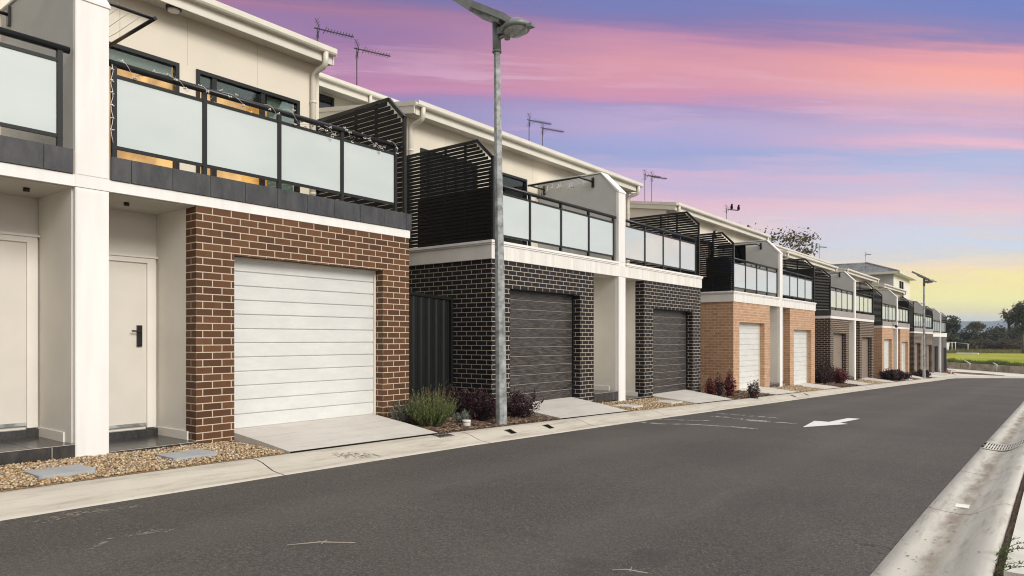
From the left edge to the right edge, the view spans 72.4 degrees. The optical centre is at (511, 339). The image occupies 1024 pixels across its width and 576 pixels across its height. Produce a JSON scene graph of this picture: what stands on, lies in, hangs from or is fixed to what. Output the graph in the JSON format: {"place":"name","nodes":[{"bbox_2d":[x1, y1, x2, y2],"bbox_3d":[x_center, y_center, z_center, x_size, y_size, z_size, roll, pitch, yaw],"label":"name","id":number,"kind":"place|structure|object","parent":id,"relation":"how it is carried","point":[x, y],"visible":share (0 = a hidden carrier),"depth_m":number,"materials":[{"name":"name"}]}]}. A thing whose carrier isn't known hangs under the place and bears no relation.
{"place":"outdoors","nodes":[
{"label":"outdoors","id":0,"kind":"place"},
{"bbox_2d":[0,440,287,491],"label":"gravel","id":1,"kind":"structure","parent":0,"point":[9,476],"depth_m":6.96,"materials":[{"name":"beige gravel"}]},
{"bbox_2d":[24,464,95,479],"bbox_3d":[-4.144,1.227,6.423,0.400,0.055,0.460,0,0,38],"label":"stepping stone","id":2,"kind":"object","parent":1,"relation":"on","point":[66,471],"visible":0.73,"depth_m":6.37,"materials":[{"name":"grey stone"}]},
{"bbox_2d":[157,449,217,461],"bbox_3d":[-3.450,1.241,7.441,0.400,0.055,0.480,0,0,38],"label":"stepping stone","id":3,"kind":"object","parent":1,"relation":"on","point":[186,454],"visible":0.73,"depth_m":7.37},
{"bbox_2d":[234,414,437,464],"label":"driveway","id":4,"kind":"structure","parent":0,"point":[288,438],"depth_m":9.01,"materials":[{"name":"concrete"}]},
{"bbox_2d":[1,377,934,491],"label":"house apron","id":5,"kind":"object","parent":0,"point":[702,390],"visible":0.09,"depth_m":9.05,"materials":[{"name":"concrete"}]},
{"bbox_2d":[0,0,411,466],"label":"townhouse","id":6,"kind":"structure","parent":5,"relation":"on","point":[194,264],"depth_m":8.51,"materials":[{"name":"white paint"}]},
{"bbox_2d":[0,231,39,427],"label":"front door","id":7,"kind":"structure","parent":6,"relation":"in","point":[18,251],"depth_m":7.60,"materials":[{"name":"paint"}]},
{"bbox_2d":[109,252,157,428],"bbox_3d":[-4.724,0.030,8.374,0.104,2.120,0.956,0,0,38],"label":"front door","id":8,"kind":"structure","parent":6,"relation":"in","point":[132,278],"depth_m":8.53,"materials":[{"name":"paint"}]},
{"bbox_2d":[109,41,179,169],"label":"sliding door","id":9,"kind":"structure","parent":6,"relation":"in","point":[118,52],"depth_m":10.08,"materials":[{"name":"clear glass"}]},
{"bbox_2d":[130,69,299,192],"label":"window","id":10,"kind":"structure","parent":6,"relation":"in","point":[206,79],"depth_m":11.33,"materials":[{"name":"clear glass"}]},
{"bbox_2d":[110,60,398,153],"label":"string lights","id":11,"kind":"object","parent":6,"relation":"attached to","point":[134,78],"visible":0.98,"depth_m":8.51,"materials":[{"name":"white plastic"}]},
{"bbox_2d":[234,257,375,428],"bbox_3d":[-2.820,0.051,9.620,0.110,2.158,2.388,0,0,38],"label":"garage door","id":12,"kind":"structure","parent":6,"relation":"in","point":[305,334],"depth_m":9.54,"materials":[{"name":"beige metal"}]},
{"bbox_2d":[409,291,452,411],"bbox_3d":[-1.723,0.287,12.234,0.080,2.325,1.960,0,0,38],"label":"side fence","id":13,"kind":"object","parent":5,"relation":"on","point":[430,339],"visible":0.37,"depth_m":12.54,"materials":[{"name":"metal"}]},
{"bbox_2d":[314,18,635,193],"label":"house","id":14,"kind":"structure","parent":5,"relation":"on","point":[334,92],"depth_m":17.70,"materials":[{"name":"paint"}]},
{"bbox_2d":[319,93,333,107],"bbox_3d":[-5.195,-5.390,16.780,0.049,1.380,2.250,0,0,38],"label":"window","id":15,"kind":"structure","parent":14,"relation":"in","point":[324,101],"depth_m":17.48,"materials":[{"name":"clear glass"}]},
{"bbox_2d":[404,412,559,433],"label":"bark mulch","id":16,"kind":"object","parent":5,"relation":"on","point":[450,424],"visible":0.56,"depth_m":10.96,"materials":[{"name":"brown wood"}]},
{"bbox_2d":[388,390,427,423],"bbox_3d":[-1.589,1.024,10.630,0.682,0.546,0.682,0,0,-4],"label":"bush","id":17,"kind":"object","parent":16,"relation":"on","point":[400,417],"visible":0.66,"depth_m":10.47,"materials":[{"name":"green plant"}]},
{"bbox_2d":[403,385,459,426],"bbox_3d":[-1.210,0.990,10.462,0.896,0.638,0.848,0,0,38],"label":"bush","id":18,"kind":"object","parent":16,"relation":"on","point":[435,415],"visible":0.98,"depth_m":10.34,"materials":[{"name":"green plant"}]},
{"bbox_2d":[452,408,469,422],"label":"shrub","id":19,"kind":"object","parent":16,"relation":"on","point":[464,416],"visible":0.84,"depth_m":10.85,"materials":[{"name":"green plant"}]},
{"bbox_2d":[462,419,470,427],"bbox_3d":[-0.687,1.284,10.588,0.130,0.125,0.130,0,0,38],"label":"inspection pipe","id":20,"kind":"object","parent":16,"relation":"on","point":[466,422],"visible":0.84,"depth_m":10.54,"materials":[{"name":"plastic"}]},
{"bbox_2d":[465,392,495,420],"bbox_3d":[-0.509,1.119,11.472,0.634,0.570,0.657,0,0,38],"label":"shrub","id":21,"kind":"object","parent":16,"relation":"on","point":[481,410],"visible":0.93,"depth_m":11.35,"materials":[{"name":"purple plant"}]},
{"bbox_2d":[507,388,543,417],"bbox_3d":[0.131,1.110,12.104,0.788,0.542,0.811,0,0,38],"label":"shrub","id":22,"kind":"object","parent":16,"relation":"on","point":[521,408],"visible":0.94,"depth_m":11.99,"materials":[{"name":"purple plant"}]},
{"bbox_2d":[453,0,534,424],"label":"street lamp","id":23,"kind":"object","parent":5,"relation":"on","point":[506,27],"visible":0.99,"depth_m":11.01,"materials":[{"name":"metal"}]},
{"bbox_2d":[319,100,702,412],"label":"townhouse","id":24,"kind":"structure","parent":5,"relation":"on","point":[592,314],"depth_m":14.67,"materials":[{"name":"black brick"}]},
{"bbox_2d":[420,148,477,197],"bbox_3d":[-1.340,-2.920,14.885,0.100,1.910,1.750,0,0,38],"label":"window","id":25,"kind":"structure","parent":24,"relation":"in","point":[421,149],"depth_m":14.65,"materials":[{"name":"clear glass"}]},
{"bbox_2d":[489,170,526,244],"bbox_3d":[-0.105,-2.845,16.465,0.100,2.060,1.420,0,0,38],"label":"sliding door","id":26,"kind":"structure","parent":24,"relation":"in","point":[508,180],"depth_m":16.69,"materials":[{"name":"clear glass"}]},
{"bbox_2d":[510,290,573,402],"bbox_3d":[0.539,0.151,13.919,0.110,2.158,2.398,0,0,38],"label":"garage door","id":27,"kind":"structure","parent":24,"relation":"in","point":[541,324],"depth_m":13.99,"materials":[{"name":"grey metal"}]},
{"bbox_2d":[653,309,686,393],"bbox_3d":[4.082,0.321,18.454,0.110,2.158,2.388,0,0,38],"label":"garage door","id":28,"kind":"structure","parent":24,"relation":"in","point":[669,327],"depth_m":18.55,"materials":[{"name":"grey metal"}]},
{"bbox_2d":[643,170,737,218],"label":"house","id":29,"kind":"structure","parent":5,"relation":"on","point":[655,176],"depth_m":33.81,"materials":[{"name":"metal"}]},
{"bbox_2d":[630,201,816,390],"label":"townhouse","id":30,"kind":"structure","parent":5,"relation":"on","point":[764,334],"depth_m":23.98,"materials":[{"name":"beige brick"}]},
{"bbox_2d":[735,246,745,262],"bbox_3d":[8.317,-3.085,25.507,0.400,0.630,0.040,0,0,38],"label":"window","id":31,"kind":"structure","parent":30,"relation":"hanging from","point":[740,252],"depth_m":25.49,"materials":[{"name":"glass"}]},
{"bbox_2d":[739,323,759,388],"bbox_3d":[7.754,0.541,23.155,0.110,2.158,2.398,0,0,38],"label":"garage door","id":32,"kind":"structure","parent":30,"relation":"in","point":[749,333],"depth_m":23.36,"materials":[{"name":"beige metal"}]},
{"bbox_2d":[794,330,806,384],"bbox_3d":[11.297,0.711,27.690,0.110,2.158,2.388,0,0,38],"label":"garage door","id":33,"kind":"structure","parent":30,"relation":"in","point":[800,336],"depth_m":27.97,"materials":[{"name":"beige metal"}]},
{"bbox_2d":[706,390,773,399],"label":"bark mulch","id":34,"kind":"object","parent":5,"relation":"on","point":[745,395],"visible":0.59,"depth_m":20.27,"materials":[{"name":"brown wood"}]},
{"bbox_2d":[704,377,717,394],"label":"shrub","id":35,"kind":"object","parent":34,"relation":"on","point":[709,385],"visible":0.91,"depth_m":19.27,"materials":[{"name":"red plant"}]},
{"bbox_2d":[714,373,727,395],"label":"shrub","id":36,"kind":"object","parent":34,"relation":"on","point":[719,389],"visible":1,"depth_m":19.29,"materials":[{"name":"purple plant"}]},
{"bbox_2d":[723,369,736,396],"bbox_3d":[6.073,1.265,19.499,0.400,0.850,0.411,0,0,-29],"label":"shrub","id":37,"kind":"object","parent":34,"relation":"on","point":[730,389],"visible":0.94,"depth_m":19.45,"materials":[{"name":"red plant"}]},
{"bbox_2d":[747,380,760,398],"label":"shrub","id":38,"kind":"object","parent":34,"relation":"on","point":[754,391],"visible":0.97,"depth_m":19.27,"materials":[{"name":"purple plant"}]},
{"bbox_2d":[772,243,870,268],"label":"house","id":39,"kind":"structure","parent":5,"relation":"on","point":[779,247],"depth_m":48.40,"materials":[{"name":"beige metal"}]},
{"bbox_2d":[780,250,873,381],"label":"townhouse","id":40,"kind":"structure","parent":5,"relation":"on","point":[844,334],"depth_m":33.93,"materials":[{"name":"brown brick"}]},
{"bbox_2d":[833,334,842,370],"bbox_3d":[14.957,0.821,32.374,0.110,2.158,2.398,0,0,38],"label":"garage door","id":41,"kind":"structure","parent":40,"relation":"in","point":[837,338],"depth_m":32.79,"materials":[{"name":"beige metal"}]},
{"bbox_2d":[862,338,868,377],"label":"garage door","id":42,"kind":"structure","parent":40,"relation":"in","point":[865,341],"depth_m":37.38,"materials":[{"name":"beige metal"}]},
{"bbox_2d":[830,268,909,377],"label":"townhouse","id":43,"kind":"structure","parent":5,"relation":"on","point":[891,341],"depth_m":42.68,"materials":[{"name":"beige brick"}]},
{"bbox_2d":[884,339,888,370],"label":"garage door","id":44,"kind":"structure","parent":43,"relation":"in","point":[886,341],"depth_m":41.93,"materials":[{"name":"beige metal"}]},
{"bbox_2d":[902,342,904,371],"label":"garage door","id":45,"kind":"structure","parent":43,"relation":"in","point":[903,343],"depth_m":46.53,"materials":[{"name":"beige metal"}]},
{"bbox_2d":[912,271,936,377],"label":"street lamp","id":46,"kind":"object","parent":5,"relation":"on","point":[924,353],"visible":1,"depth_m":45.66,"materials":[{"name":"metal"}]},
{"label":"garden bed","id":47,"kind":"structure","parent":5,"relation":"on","visible":0},
{"bbox_2d":[815,366,832,382],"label":"shrub","id":48,"kind":"object","parent":47,"relation":"on","point":[821,376],"visible":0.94,"depth_m":29.54,"materials":[{"name":"purple plant"}]},
{"bbox_2d":[815,361,835,382],"bbox_3d":[13.668,1.448,30.509,0.949,1.062,0.860,0,0,38],"label":"shrub","id":49,"kind":"object","parent":47,"relation":"on","point":[833,372],"visible":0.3,"depth_m":30.38,"materials":[{"name":"purple plant"}]},
{"bbox_2d":[812,382,858,386],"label":"bark mulch","id":50,"kind":"object","parent":47,"relation":"on","point":[839,384],"visible":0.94,"depth_m":29.23,"materials":[{"name":"brown wood"}]},
{"bbox_2d":[832,367,850,383],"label":"shrub","id":51,"kind":"object","parent":47,"relation":"on","point":[840,376],"visible":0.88,"depth_m":30.60,"materials":[{"name":"red plant"}]},
{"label":"garden bed","id":52,"kind":"structure","parent":5,"relation":"on","visible":0},
{"bbox_2d":[878,368,897,380],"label":"shrub","id":53,"kind":"object","parent":52,"relation":"on","point":[888,374],"visible":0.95,"depth_m":37.74,"materials":[{"name":"purple plant"}]},
{"bbox_2d":[894,369,905,379],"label":"shrub","id":54,"kind":"object","parent":52,"relation":"on","point":[900,373],"visible":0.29,"depth_m":38.53,"materials":[{"name":"purple plant"}]},
{"bbox_2d":[0,379,1023,575],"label":"road","id":55,"kind":"structure","parent":0,"point":[678,496],"depth_m":5.64,"materials":[{"name":"grey asphalt"}]},
{"bbox_2d":[25,505,173,548],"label":"dust scuffs","id":56,"kind":"object","parent":55,"relation":"on","point":[98,512],"visible":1,"depth_m":5.21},
{"bbox_2d":[288,540,354,544],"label":"twig","id":57,"kind":"object","parent":55,"relation":"on","point":[321,543],"visible":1,"depth_m":4.47,"materials":[{"name":"wood"}]},
{"bbox_2d":[638,414,794,428],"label":"paint scuffs","id":58,"kind":"object","parent":55,"relation":"on","point":[718,416],"visible":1,"depth_m":13.15,"materials":[{"name":"white paint"}]},
{"bbox_2d":[804,418,855,426],"bbox_3d":[5.904,1.544,12.984,0.630,0.077,2.732,0,0,38],"label":"road arrow","id":59,"kind":"object","parent":55,"relation":"on","point":[821,423],"visible":1,"depth_m":12.86,"materials":[{"name":"paint"}]},
{"bbox_2d":[512,397,627,419],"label":"driveway","id":60,"kind":"structure","parent":0,"point":[561,408],"depth_m":13.52,"materials":[{"name":"concrete"}]},
{"bbox_2d":[216,0,1023,321],"label":"sky","id":61,"kind":"structure","parent":0,"point":[891,131],"materials":[{"name":"purple"}]},
{"bbox_2d":[265,387,1020,514],"bbox_3d":[10.546,2.049,19.045,6.730,1.562,71.000,0,0,38],"label":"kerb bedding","id":62,"kind":"object","parent":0,"point":[722,408],"visible":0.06,"depth_m":7.53,"materials":[{"name":"concrete"}]},
{"bbox_2d":[0,377,944,520],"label":"kerb","id":63,"kind":"structure","parent":62,"relation":"on","point":[20,503],"depth_m":7.47,"materials":[{"name":"concrete"}]},
{"bbox_2d":[870,402,1023,575],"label":"kerb","id":64,"kind":"structure","parent":62,"relation":"on","point":[972,546],"depth_m":5.28,"materials":[{"name":"concrete"}]},
{"bbox_2d":[954,503,969,508],"bbox_3d":[3.853,1.427,5.987,0.100,0.006,0.140,0,0,38],"label":"paper scrap","id":65,"kind":"object","parent":64,"relation":"on","point":[962,505],"visible":1,"depth_m":5.99,"materials":[{"name":"white paper"}]},
{"bbox_2d":[980,439,1023,451],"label":"gutter grate","id":66,"kind":"object","parent":64,"relation":"on","point":[996,447],"visible":1,"depth_m":9.88,"materials":[{"name":"metal"}]},
{"bbox_2d":[993,537,1023,574],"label":"weed","id":67,"kind":"object","parent":64,"relation":"on","point":[1004,551],"visible":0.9,"depth_m":3.99,"materials":[{"name":"green plant"}]},
{"bbox_2d":[994,475,1023,575],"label":"dirt joint","id":68,"kind":"object","parent":64,"relation":"on","point":[1013,519],"visible":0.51,"depth_m":4.96,"materials":[{"name":"soil"}]},
{"bbox_2d":[598,398,694,410],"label":"gravel","id":69,"kind":"structure","parent":0,"point":[649,401],"depth_m":15.66,"materials":[{"name":"beige gravel"}]},
{"bbox_2d":[614,404,642,407],"bbox_3d":[2.444,1.432,14.905,0.500,0.050,0.500,0,0,38],"label":"stepping stone","id":70,"kind":"object","parent":69,"relation":"on","point":[629,405],"visible":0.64,"depth_m":14.85,"materials":[{"name":"stone"}]},
{"bbox_2d":[653,400,682,403],"bbox_3d":[3.645,1.484,16.441,0.500,0.050,0.600,0,0,38],"label":"stepping stone","id":71,"kind":"object","parent":69,"relation":"on","point":[669,401],"visible":0.71,"depth_m":16.39,"materials":[{"name":"concrete"}]},
{"bbox_2d":[653,390,733,403],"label":"driveway","id":72,"kind":"structure","parent":0,"point":[690,396],"depth_m":17.97,"materials":[{"name":"concrete"}]},
{"bbox_2d":[701,257,731,291],"bbox_3d":[6.284,-2.050,22.540,1.550,1.100,0.340,0,0,38],"label":"privacy screen","id":73,"kind":"object","parent":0,"point":[718,275],"visible":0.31,"depth_m":22.13,"materials":[{"name":"black metal"}]},
{"bbox_2d":[739,386,798,398],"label":"driveway","id":74,"kind":"structure","parent":0,"point":[774,391],"depth_m":22.76,"materials":[{"name":"concrete"}]},
{"bbox_2d":[769,385,823,391],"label":"gravel","id":75,"kind":"structure","parent":0,"point":[795,388],"depth_m":24.88,"materials":[{"name":"beige gravel"}]},
{"bbox_2d":[796,383,841,389],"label":"driveway","id":76,"kind":"structure","parent":0,"point":[811,385],"depth_m":27.48,"materials":[{"name":"concrete"}]},
{"bbox_2d":[846,380,869,385],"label":"driveway","id":77,"kind":"structure","parent":0,"point":[855,382],"depth_m":31.96,"materials":[{"name":"concrete"}]},
{"bbox_2d":[852,379,885,383],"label":"gravel","id":78,"kind":"structure","parent":0,"point":[868,381],"depth_m":34.02,"materials":[{"name":"beige gravel"}]},
{"bbox_2d":[862,377,895,382],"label":"driveway","id":79,"kind":"structure","parent":0,"point":[875,379],"depth_m":36.66,"materials":[{"name":"concrete"}]},
{"bbox_2d":[931,368,1023,376],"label":"sidewalk","id":80,"kind":"structure","parent":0,"point":[987,372],"depth_m":60.14,"materials":[{"name":"concrete"}]},
{"bbox_2d":[872,282,932,374],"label":"townhouse","id":81,"kind":"structure","parent":80,"relation":"on","point":[916,336],"depth_m":51.39,"materials":[{"name":"brown brick"}]},
{"bbox_2d":[915,343,917,371],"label":"garage door","id":82,"kind":"structure","parent":81,"relation":"in","point":[916,344],"depth_m":50.79,"materials":[{"name":"grey metal"}]},
{"bbox_2d":[902,298,946,372],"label":"townhouse","id":83,"kind":"structure","parent":80,"relation":"on","point":[939,345],"depth_m":59.67,"materials":[{"name":"white paint"}]},
{"bbox_2d":[934,346,935,371],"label":"garage door","id":84,"kind":"structure","parent":83,"relation":"in","point":[934,346],"depth_m":58.23,"materials":[{"name":"grey metal"}]},
{"bbox_2d":[943,371,1004,375],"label":"end mulch bed","id":85,"kind":"object","parent":80,"relation":"on","point":[971,373],"visible":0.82,"depth_m":58.99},
{"bbox_2d":[941,376,1023,378],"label":"kerb end","id":86,"kind":"structure","parent":80,"relation":"on","point":[949,377],"depth_m":53.44,"materials":[{"name":"concrete"}]},
{"bbox_2d":[947,348,1021,352],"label":"dry grass","id":87,"kind":"structure","parent":0,"point":[981,350],"depth_m":122.08,"materials":[{"name":"green plant"}]},
{"bbox_2d":[947,350,1023,365],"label":"field","id":88,"kind":"structure","parent":0,"point":[1013,357],"depth_m":97.08,"materials":[{"name":"green plant"}]},
{"bbox_2d":[831,262,916,298],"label":"hip roof house","id":89,"kind":"structure","parent":88,"relation":"on","point":[893,277],"depth_m":75.27,"materials":[{"name":"paint"}]},
{"bbox_2d":[946,315,963,345],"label":"tree","id":90,"kind":"object","parent":88,"relation":"on","point":[950,326],"visible":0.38,"depth_m":148.80,"materials":[{"name":"green plant"}]},
{"bbox_2d":[947,333,966,350],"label":"tree","id":91,"kind":"object","parent":88,"relation":"on","point":[953,338],"visible":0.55,"depth_m":138.42,"materials":[{"name":"green plant"}]},
{"bbox_2d":[952,327,981,348],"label":"tree","id":92,"kind":"object","parent":88,"relation":"on","point":[969,334],"visible":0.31,"depth_m":152.67,"materials":[{"name":"green plant"}]},
{"bbox_2d":[961,339,982,350],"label":"tree","id":93,"kind":"object","parent":88,"relation":"on","point":[972,344],"visible":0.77,"depth_m":139.06,"materials":[{"name":"green plant"}]},
{"bbox_2d":[966,321,985,332],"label":"tree","id":94,"kind":"object","parent":88,"relation":"on","point":[979,326],"visible":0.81,"depth_m":203.99,"materials":[{"name":"green plant"}]},
{"bbox_2d":[947,362,1023,373],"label":"retaining wall","id":95,"kind":"structure","parent":88,"relation":"on","point":[1001,368],"depth_m":66.12,"materials":[{"name":"grey concrete"}]},
{"bbox_2d":[947,357,1023,366],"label":"grass tufts","id":96,"kind":"object","parent":88,"relation":"on","point":[1001,362],"visible":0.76,"depth_m":66.76,"materials":[{"name":"green plant"}]},
{"bbox_2d":[979,339,1001,349],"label":"tree","id":97,"kind":"object","parent":88,"relation":"on","point":[983,346],"visible":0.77,"depth_m":141.30,"materials":[{"name":"green plant"}]},
{"bbox_2d":[979,331,1004,341],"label":"tree","id":98,"kind":"object","parent":88,"relation":"on","point":[993,334],"visible":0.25,"depth_m":163.72,"materials":[{"name":"green plant"}]},
{"bbox_2d":[982,336,1013,349],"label":"tree","id":99,"kind":"object","parent":88,"relation":"on","point":[995,343],"visible":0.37,"depth_m":141.47,"materials":[{"name":"green plant"}]},
{"bbox_2d":[989,323,1015,331],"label":"tree","id":100,"kind":"object","parent":88,"relation":"on","point":[996,329],"visible":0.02,"depth_m":169.82,"materials":[{"name":"green plant"}]},
{"bbox_2d":[993,330,1014,341],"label":"tree","id":101,"kind":"object","parent":88,"relation":"on","point":[1005,335],"visible":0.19,"depth_m":159.74,"materials":[{"name":"green plant"}]},
{"bbox_2d":[996,336,1021,350],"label":"tree","id":102,"kind":"object","parent":88,"relation":"on","point":[1016,344],"visible":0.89,"depth_m":137.34,"materials":[{"name":"green plant"}]},
{"bbox_2d":[999,300,1023,352],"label":"tree","id":103,"kind":"object","parent":88,"relation":"on","point":[1014,315],"visible":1,"depth_m":117.80,"materials":[{"name":"green plant"}]},
{"bbox_2d":[1006,324,1021,339],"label":"tree","id":104,"kind":"object","parent":88,"relation":"on","point":[1018,335],"visible":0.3,"depth_m":151.68,"materials":[{"name":"green plant"}]},
{"bbox_2d":[953,320,1020,332],"bbox_3d":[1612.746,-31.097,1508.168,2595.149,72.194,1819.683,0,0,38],"label":"hills","id":105,"kind":"structure","parent":0,"point":[987,323],"depth_m":2086.79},
{"bbox_2d":[955,378,1023,380],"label":"turning area","id":106,"kind":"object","parent":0,"point":[1014,379],"visible":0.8,"depth_m":50.98,"materials":[{"name":"concrete"}]},
{"bbox_2d":[1004,493,1023,575],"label":"footpath","id":107,"kind":"structure","parent":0,"point":[1015,555],"depth_m":4.21,"materials":[{"name":"concrete"}]},
{"label":"ground","id":108,"kind":"structure","parent":0,"visible":0},
{"bbox_2d":[739,222,820,255],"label":"tree","id":109,"kind":"object","parent":108,"relation":"on","point":[794,240],"visible":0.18,"depth_m":60.27,"materials":[{"name":"green plant"}]},
{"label":"garden bed","id":110,"kind":"structure","parent":0,"visible":0},
{"bbox_2d":[422,380,469,416],"bbox_3d":[-1.110,1.039,11.937,0.838,0.680,0.792,0,0,-6],"label":"shrub","id":111,"kind":"object","parent":110,"relation":"on","point":[454,398],"visible":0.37,"depth_m":11.83,"materials":[{"name":"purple plant"}]},
{"bbox_2d":[453,387,494,413],"bbox_3d":[-0.674,1.109,12.291,0.801,0.569,0.786,0,0,38],"label":"shrub","id":112,"kind":"object","parent":110,"relation":"on","point":[472,391],"visible":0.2,"depth_m":12.14,"materials":[{"name":"purple plant"}]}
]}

